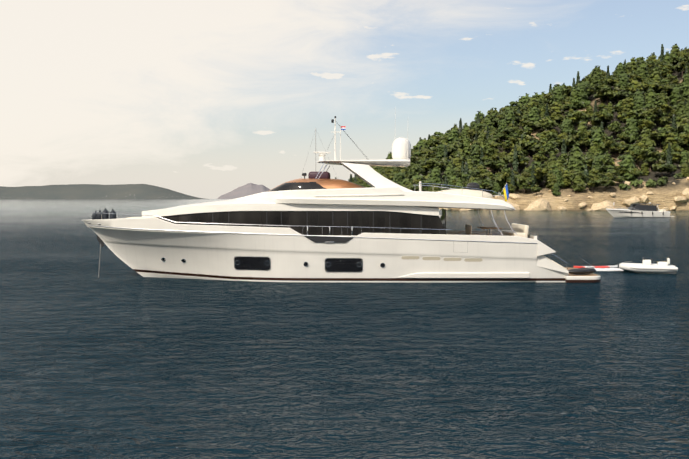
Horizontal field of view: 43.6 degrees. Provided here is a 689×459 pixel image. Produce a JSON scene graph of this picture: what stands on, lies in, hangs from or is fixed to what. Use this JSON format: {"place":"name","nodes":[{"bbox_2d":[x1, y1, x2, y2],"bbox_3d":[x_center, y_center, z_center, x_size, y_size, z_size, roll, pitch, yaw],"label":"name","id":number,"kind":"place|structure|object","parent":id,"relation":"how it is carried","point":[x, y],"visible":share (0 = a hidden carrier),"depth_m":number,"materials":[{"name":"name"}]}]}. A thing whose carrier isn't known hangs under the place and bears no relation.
{"place":"outdoors","nodes":[
{"label":"outdoors","id":0,"kind":"place"},
{"bbox_2d":[0,184,203,198],"bbox_3d":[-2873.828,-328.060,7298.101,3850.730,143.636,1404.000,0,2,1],"label":"hills","id":1,"kind":"structure","parent":0,"point":[99,191],"depth_m":6791.66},
{"bbox_2d":[217,183,269,198],"bbox_3d":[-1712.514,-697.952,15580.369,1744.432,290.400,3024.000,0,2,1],"label":"ridge terrain","id":2,"kind":"structure","parent":0,"point":[248,189],"depth_m":14649.75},
{"bbox_2d":[0,199,688,458],"bbox_3d":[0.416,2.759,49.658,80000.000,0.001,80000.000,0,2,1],"label":"sea water","id":3,"kind":"structure","parent":0,"point":[118,358],"depth_m":24.91,"materials":[{"name":"blue liquid"}]},
{"bbox_2d":[303,128,337,177],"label":"sailing yacht","id":4,"kind":"object","parent":3,"relation":"on","point":[315,150],"visible":0.1,"depth_m":154.48,"materials":[{"name":"silver metal"}]},
{"bbox_2d":[82,116,600,282],"bbox_3d":[-0.583,-1.614,49.520,29.200,11.050,6.785,0,2,1],"label":"yacht","id":5,"kind":"object","parent":3,"relation":"on","point":[319,226],"visible":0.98,"depth_m":46.72,"materials":[{"name":"white plastic"}]},
{"bbox_2d":[573,265,623,270],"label":"paddle boards","id":6,"kind":"object","parent":3,"relation":"on","point":[606,268],"visible":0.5,"depth_m":54.74,"materials":[{"name":"white"}]},
{"bbox_2d":[606,202,673,216],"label":"sport cruiser","id":7,"kind":"object","parent":3,"relation":"on","point":[637,210],"visible":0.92,"depth_m":208.75,"materials":[{"name":"white plastic"}]},
{"bbox_2d":[619,257,677,273],"bbox_3d":[18.491,2.273,52.597,3.346,1.196,1.735,-1,2,15],"label":"dinghy","id":8,"kind":"object","parent":3,"relation":"on","point":[645,266],"visible":1,"depth_m":51.95,"materials":[{"name":"white plastic"}]},
{"bbox_2d":[0,0,688,198],"label":"sky","id":9,"kind":"structure","parent":0,"point":[206,99],"materials":[{"name":"white"}]},
{"bbox_2d":[424,69,688,210],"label":"headland terrain","id":10,"kind":"structure","parent":0,"point":[663,195],"depth_m":328.34,"materials":[{"name":"beige stone"}]},
{"bbox_2d":[335,44,688,195],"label":"trees","id":11,"kind":"object","parent":10,"relation":"on","point":[452,151],"visible":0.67,"depth_m":374.68,"materials":[{"name":"green plant"}]},
{"bbox_2d":[439,177,688,210],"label":"shore rocks","id":12,"kind":"object","parent":10,"relation":"on","point":[540,205],"visible":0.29,"depth_m":318.92,"materials":[{"name":"stone"}]}
]}

